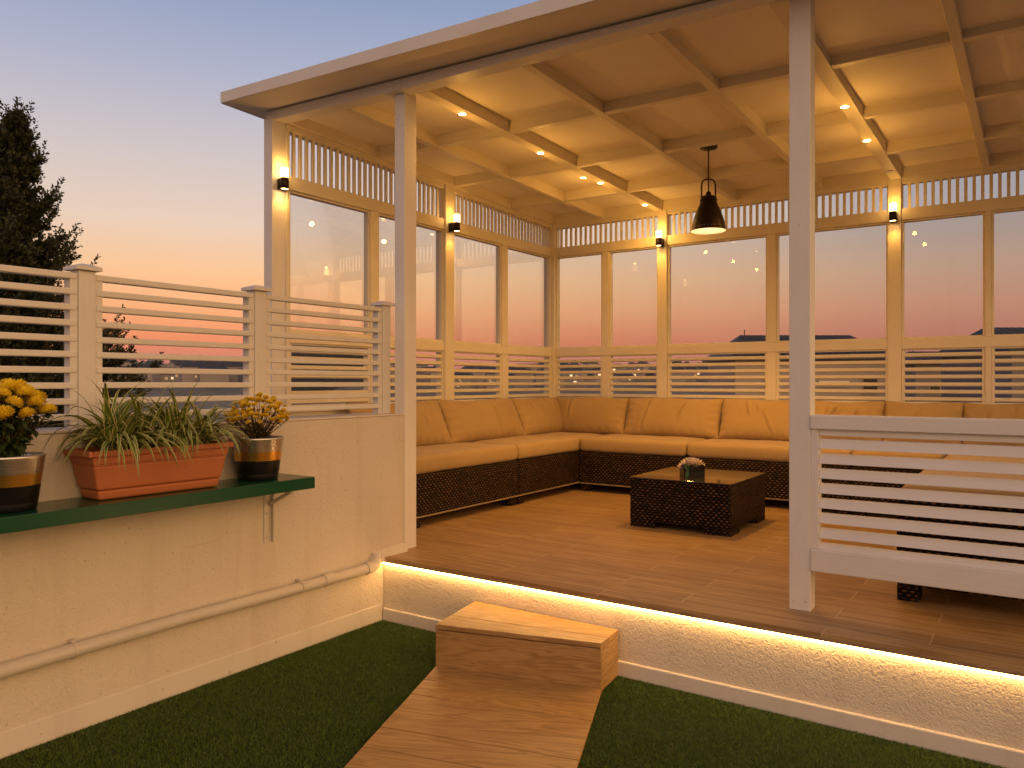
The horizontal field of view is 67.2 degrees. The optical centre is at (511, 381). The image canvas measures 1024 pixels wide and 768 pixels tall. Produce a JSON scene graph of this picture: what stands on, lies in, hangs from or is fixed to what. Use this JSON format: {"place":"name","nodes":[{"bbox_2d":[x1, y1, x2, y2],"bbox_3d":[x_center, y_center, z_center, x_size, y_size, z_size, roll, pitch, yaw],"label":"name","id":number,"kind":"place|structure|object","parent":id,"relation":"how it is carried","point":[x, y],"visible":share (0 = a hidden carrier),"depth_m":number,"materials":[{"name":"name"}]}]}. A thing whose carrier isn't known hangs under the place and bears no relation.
{"place":"outdoors","nodes":[
{"label":"outdoors","id":0,"kind":"place"},
{"bbox_2d":[0,167,63,424],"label":"evergreen tree","id":1,"kind":"object","parent":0,"point":[7,275],"visible":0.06,"depth_m":11.12,"materials":[{"name":"green plant"}]},
{"bbox_2d":[0,96,161,427],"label":"evergreen tree","id":2,"kind":"object","parent":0,"point":[22,213],"visible":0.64,"depth_m":10.86,"materials":[{"name":"green plant"}]},
{"bbox_2d":[33,315,164,426],"bbox_3d":[-7.794,4.466,14.007,2.543,11.575,2.586,0,0,34],"label":"evergreen tree","id":3,"kind":"object","parent":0,"point":[111,363],"visible":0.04,"depth_m":14.07,"materials":[{"name":"green plant"}]},
{"bbox_2d":[203,361,225,364],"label":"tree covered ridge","id":4,"kind":"object","parent":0,"point":[210,362],"visible":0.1,"depth_m":470.68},
{"bbox_2d":[291,345,362,390],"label":"wooded hill","id":5,"kind":"structure","parent":0,"point":[319,380],"depth_m":277.90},
{"bbox_2d":[50,380,707,419],"bbox_3d":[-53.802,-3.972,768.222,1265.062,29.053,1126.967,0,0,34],"label":"hills","id":6,"kind":"structure","parent":0,"point":[154,392],"depth_m":258.31,"materials":[{"name":"grey"}]},
{"bbox_2d":[107,359,707,388],"bbox_3d":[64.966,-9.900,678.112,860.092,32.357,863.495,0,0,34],"label":"town","id":7,"kind":"object","parent":6,"relation":"on","point":[184,364],"visible":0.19,"depth_m":327.08,"materials":[{"name":"stone"}]},
{"bbox_2d":[0,620,1005,767],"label":"turf ground","id":8,"kind":"structure","parent":0,"point":[269,760],"depth_m":2.77,"materials":[{"name":"green plant"}]},
{"bbox_2d":[344,666,601,767],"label":"path","id":9,"kind":"structure","parent":8,"relation":"on","point":[441,717],"depth_m":2.77,"materials":[{"name":"brown wood"}]},
{"bbox_2d":[436,601,617,689],"bbox_3d":[0.038,1.154,3.339,0.784,0.196,0.389,0,0,34],"label":"wooden step","id":10,"kind":"object","parent":8,"relation":"on","point":[477,636],"visible":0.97,"depth_m":3.26,"materials":[{"name":"brown wood"}]},
{"bbox_2d":[0,0,1023,368],"label":"sky","id":11,"kind":"structure","parent":0,"point":[164,182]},
{"bbox_2d":[702,330,884,400],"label":"house","id":12,"kind":"structure","parent":0,"point":[748,338],"depth_m":52.35,"materials":[{"name":"stone"}]},
{"bbox_2d":[818,380,849,386],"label":"window","id":13,"kind":"structure","parent":12,"relation":"in","point":[818,380],"depth_m":52.27,"materials":[{"name":"beige glass"}]},
{"bbox_2d":[862,379,877,393],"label":"window","id":14,"kind":"structure","parent":12,"relation":"in","point":[863,380],"depth_m":52.26,"materials":[{"name":"black glass"}]},
{"bbox_2d":[904,350,940,401],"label":"house","id":15,"kind":"structure","parent":0,"point":[921,380],"depth_m":66.85,"materials":[{"name":"stone"}]},
{"bbox_2d":[929,387,940,394],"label":"window","id":16,"kind":"structure","parent":15,"relation":"in","point":[930,388],"depth_m":66.76,"materials":[{"name":"black glass"}]},
{"bbox_2d":[937,327,1023,402],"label":"house","id":17,"kind":"structure","parent":0,"point":[1008,330],"depth_m":47.59,"materials":[{"name":"stone"}]},
{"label":"roof terrace","id":18,"kind":"structure","parent":0,"visible":0},
{"bbox_2d":[0,413,407,758],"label":"parapet wall","id":19,"kind":"structure","parent":18,"relation":"on","point":[60,585],"depth_m":3.15,"materials":[{"name":"paint"}]},
{"bbox_2d":[0,473,314,542],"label":"wall shelf","id":20,"kind":"object","parent":19,"relation":"attached to","point":[50,513],"depth_m":2.77,"materials":[{"name":"green paint"}]},
{"bbox_2d":[0,378,56,513],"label":"potted plant","id":21,"kind":"object","parent":20,"relation":"on","point":[21,472],"visible":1,"depth_m":2.45,"materials":[{"name":"yellow plant"}]},
{"bbox_2d":[40,377,254,499],"bbox_3d":[-1.264,0.197,2.853,0.428,0.435,0.842,0,0,36],"label":"planter box","id":22,"kind":"object","parent":20,"relation":"on","point":[129,455],"visible":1,"depth_m":2.81,"materials":[{"name":"ceramic"}]},
{"bbox_2d":[224,392,290,480],"bbox_3d":[-1.087,0.228,3.295,0.270,0.372,0.282,0,0,34],"label":"potted plant","id":23,"kind":"object","parent":20,"relation":"on","point":[265,445],"visible":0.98,"depth_m":3.23,"materials":[{"name":"yellow plant"}]},
{"bbox_2d":[0,553,381,678],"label":"drain pipe","id":24,"kind":"object","parent":19,"relation":"attached to","point":[73,649],"visible":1,"depth_m":3.02,"materials":[{"name":"paint"}]},
{"bbox_2d":[0,263,394,428],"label":"slatted fence","id":25,"kind":"object","parent":19,"relation":"on","point":[83,324],"visible":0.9,"depth_m":3.21,"materials":[{"name":"paint"}]},
{"bbox_2d":[382,483,1023,767],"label":"raised deck","id":26,"kind":"structure","parent":18,"relation":"on","point":[691,609],"depth_m":3.21,"materials":[{"name":"wood"}]},
{"bbox_2d":[416,442,518,527],"bbox_3d":[-0.547,0.689,5.461,0.652,0.462,1.193,0,0,34],"label":"sofa module","id":27,"kind":"object","parent":26,"relation":"on","point":[454,476],"visible":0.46,"depth_m":5.25,"materials":[{"name":"wicker"}]},
{"bbox_2d":[346,400,450,445],"bbox_3d":[-0.779,0.302,5.473,0.216,0.327,0.946,0,0,34],"label":"back cushion","id":28,"kind":"object","parent":27,"relation":"on","point":[431,428],"visible":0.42,"depth_m":5.60,"materials":[{"name":"beige fabric"}]},
{"bbox_2d":[469,432,605,503],"bbox_3d":[0.228,0.689,6.598,0.650,0.461,1.565,0,0,34],"label":"sofa module","id":29,"kind":"object","parent":26,"relation":"on","point":[548,461],"visible":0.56,"depth_m":6.15,"materials":[{"name":"wicker"}]},
{"bbox_2d":[437,398,523,442],"bbox_3d":[-0.230,0.302,6.274,0.224,0.328,1.016,0,0,34],"label":"back cushion","id":30,"kind":"object","parent":29,"relation":"on","point":[477,420],"visible":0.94,"depth_m":6.12,"materials":[{"name":"beige fabric"}]},
{"bbox_2d":[511,397,561,434],"bbox_3d":[0.260,0.303,7.000,0.220,0.326,0.753,0,0,34],"label":"back cushion","id":31,"kind":"object","parent":29,"relation":"on","point":[539,415],"visible":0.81,"depth_m":6.85,"materials":[{"name":"beige fabric"}]},
{"bbox_2d":[555,397,628,433],"bbox_3d":[0.700,0.301,7.072,0.776,0.328,0.212,0,0,34],"label":"back cushion","id":32,"kind":"object","parent":29,"relation":"on","point":[603,415],"visible":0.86,"depth_m":6.96,"materials":[{"name":"beige fabric"}]},
{"bbox_2d":[221,0,1023,611],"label":"pavilion","id":33,"kind":"structure","parent":26,"relation":"on","point":[633,104],"depth_m":4.82,"materials":[{"name":"white paint"}]},
{"bbox_2d":[277,167,288,190],"bbox_3d":[-1.416,-1.262,4.781,0.070,0.135,0.053,0,0,34],"label":"wall lamp","id":34,"kind":"object","parent":33,"relation":"attached to","point":[283,182],"visible":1,"depth_m":4.76,"materials":[{"name":"black metal"}]},
{"bbox_2d":[290,191,369,336],"bbox_3d":[-1.224,-0.764,5.161,0.044,0.888,0.714,0,0,34],"label":"window","id":35,"kind":"structure","parent":33,"relation":"in","point":[366,213],"depth_m":5.43,"materials":[{"name":"beige paint"}]},
{"bbox_2d":[379,213,442,341],"bbox_3d":[-0.771,-0.764,5.825,0.044,0.888,0.732,0,0,34],"label":"window","id":36,"kind":"structure","parent":33,"relation":"in","point":[440,232],"depth_m":6.11,"materials":[{"name":"beige paint"}]},
{"bbox_2d":[448,214,459,231],"bbox_3d":[-0.455,-1.262,6.120,0.094,0.135,0.053,0,0,34],"label":"wall lamp","id":37,"kind":"object","parent":33,"relation":"attached to","point":[454,226],"visible":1,"depth_m":6.09,"materials":[{"name":"black metal"}]},
{"bbox_2d":[457,112,467,115],"bbox_3d":[-0.291,-1.570,4.517,0.062,0.004,0.062,0,0,34],"label":"downlight","id":38,"kind":"object","parent":33,"relation":"attached to","point":[462,113],"visible":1,"depth_m":4.51,"materials":[{"name":"white paint"}]},
{"bbox_2d":[454,233,500,344],"bbox_3d":[-0.307,-0.764,6.506,0.044,0.888,0.692,0,0,34],"label":"window","id":39,"kind":"structure","parent":33,"relation":"in","point":[498,246],"depth_m":6.77,"materials":[{"name":"beige paint"}]},
{"bbox_2d":[508,246,549,348],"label":"window","id":40,"kind":"structure","parent":33,"relation":"in","point":[547,258],"depth_m":7.46,"materials":[{"name":"beige paint"}]},
{"bbox_2d":[556,252,601,348],"bbox_3d":[0.647,-0.764,7.345,0.504,0.888,0.044,0,0,34],"label":"window","id":41,"kind":"structure","parent":33,"relation":"in","point":[592,254],"depth_m":7.46,"materials":[{"name":"beige paint"}]},
{"bbox_2d":[609,247,656,346],"bbox_3d":[1.115,-0.764,7.027,0.487,0.888,0.044,0,0,34],"label":"window","id":42,"kind":"structure","parent":33,"relation":"in","point":[649,248],"depth_m":7.14,"materials":[{"name":"beige paint"}]},
{"bbox_2d":[656,230,663,246],"bbox_3d":[1.300,-1.262,6.785,0.053,0.135,0.094,0,0,34],"label":"wall lamp","id":43,"kind":"object","parent":33,"relation":"attached to","point":[659,241],"visible":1,"depth_m":6.75,"materials":[{"name":"black metal"}]},
{"bbox_2d":[691,145,725,233],"bbox_3d":[1.334,-1.317,5.232,0.235,0.588,0.235,0,0,34],"label":"pendant lamp","id":44,"kind":"object","parent":33,"relation":"hanging from","point":[708,218],"visible":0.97,"depth_m":5.18,"materials":[{"name":"black metal"}]},
{"bbox_2d":[668,235,766,345],"bbox_3d":[1.751,-0.764,6.594,0.869,0.888,0.044,0,0,34],"label":"window","id":45,"kind":"structure","parent":33,"relation":"in","point":[762,236],"depth_m":6.68,"materials":[{"name":"beige paint"}]},
{"bbox_2d":[776,222,887,342],"bbox_3d":[2.512,-0.764,6.076,0.828,0.888,0.044,0,0,34],"label":"window","id":46,"kind":"structure","parent":33,"relation":"in","point":[885,223],"depth_m":6.08,"materials":[{"name":"beige paint"}]},
{"bbox_2d":[839,105,850,108],"bbox_3d":[1.854,-1.532,4.293,0.062,0.004,0.062,0,0,34],"label":"downlight","id":47,"kind":"object","parent":33,"relation":"attached to","point":[844,106],"visible":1,"depth_m":4.28,"materials":[{"name":"white paint"}]},
{"bbox_2d":[889,202,896,222],"bbox_3d":[2.839,-1.262,5.738,0.053,0.135,0.094,0,0,34],"label":"wall lamp","id":48,"kind":"object","parent":33,"relation":"attached to","point":[893,212],"visible":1,"depth_m":5.70,"materials":[{"name":"black metal"}]},
{"bbox_2d":[810,414,1023,598],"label":"front railing","id":49,"kind":"object","parent":33,"relation":"attached to","point":[1004,579],"visible":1,"depth_m":2.86,"materials":[{"name":"white paint"}]},
{"bbox_2d":[902,212,984,338],"bbox_3d":[3.151,-0.764,5.641,0.533,0.888,0.044,0,0,34],"label":"window","id":50,"kind":"structure","parent":33,"relation":"in","point":[979,213],"depth_m":5.66,"materials":[{"name":"beige paint"}]},
{"bbox_2d":[992,208,1023,336],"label":"window","id":51,"kind":"structure","parent":33,"relation":"in","point":[1017,209],"depth_m":5.44,"materials":[{"name":"beige paint"}]},
{"bbox_2d":[579,434,711,490],"bbox_3d":[1.143,0.689,6.517,0.950,0.462,0.671,0,0,34],"label":"sofa module","id":52,"kind":"object","parent":26,"relation":"on","point":[618,460],"visible":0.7,"depth_m":6.30,"materials":[{"name":"wicker"}]},
{"bbox_2d":[623,398,723,438],"bbox_3d":[1.372,0.301,6.613,0.863,0.329,0.215,0,0,34],"label":"back cushion","id":53,"kind":"object","parent":52,"relation":"on","point":[695,418],"visible":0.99,"depth_m":6.52,"materials":[{"name":"beige fabric"}]},
{"bbox_2d":[629,467,765,536],"bbox_3d":[1.223,0.763,5.038,0.663,0.314,0.713,0,0,34],"label":"coffee table","id":54,"kind":"object","parent":26,"relation":"on","point":[726,503],"visible":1,"depth_m":4.78,"materials":[{"name":"wicker"}]},
{"bbox_2d":[677,457,704,476],"bbox_3d":[1.157,0.548,4.965,0.174,0.124,0.174,0,0,-1],"label":"flower arrangement","id":55,"kind":"object","parent":54,"relation":"on","point":[691,467],"visible":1,"depth_m":4.90,"materials":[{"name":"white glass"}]},
{"bbox_2d":[687,438,854,514],"bbox_3d":[2.026,0.689,5.917,1.192,0.462,0.672,0,0,34],"label":"sofa module","id":56,"kind":"object","parent":26,"relation":"on","point":[770,458],"visible":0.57,"depth_m":5.67,"materials":[{"name":"fabric"}]},
{"bbox_2d":[718,398,788,440],"bbox_3d":[1.996,0.300,6.188,0.654,0.332,0.213,0,0,34],"label":"back cushion","id":57,"kind":"object","parent":56,"relation":"on","point":[750,419],"visible":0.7,"depth_m":6.14,"materials":[{"name":"beige fabric"}]},
{"bbox_2d":[815,400,885,440],"bbox_3d":[2.500,0.304,5.842,0.587,0.323,0.210,0,0,34],"label":"back cushion","id":58,"kind":"object","parent":56,"relation":"on","point":[872,408],"visible":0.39,"depth_m":5.77,"materials":[{"name":"beige fabric"}]},
{"bbox_2d":[851,450,947,515],"bbox_3d":[2.748,0.689,5.424,0.562,0.462,0.670,0,0,34],"label":"sofa module","id":59,"kind":"object","parent":26,"relation":"on","point":[890,469],"visible":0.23,"depth_m":5.20,"materials":[{"name":"fabric"}]},
{"bbox_2d":[883,401,963,443],"bbox_3d":[2.949,0.304,5.534,0.509,0.324,0.214,0,0,34],"label":"back cushion","id":60,"kind":"object","parent":59,"relation":"on","point":[944,409],"visible":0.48,"depth_m":5.49,"materials":[{"name":"beige fabric"}]},
{"bbox_2d":[897,469,1023,601],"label":"sofa module","id":61,"kind":"object","parent":26,"relation":"on","point":[909,592],"visible":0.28,"depth_m":3.17,"materials":[{"name":"wicker"}]},
{"bbox_2d":[944,454,1023,462],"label":"sofa module","id":62,"kind":"object","parent":26,"relation":"on","point":[986,458],"visible":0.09,"depth_m":4.63,"materials":[{"name":"fabric"}]},
{"bbox_2d":[963,402,1023,445],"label":"back cushion","id":63,"kind":"object","parent":62,"relation":"on","point":[1000,411],"visible":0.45,"depth_m":5.25,"materials":[{"name":"beige fabric"}]}
]}

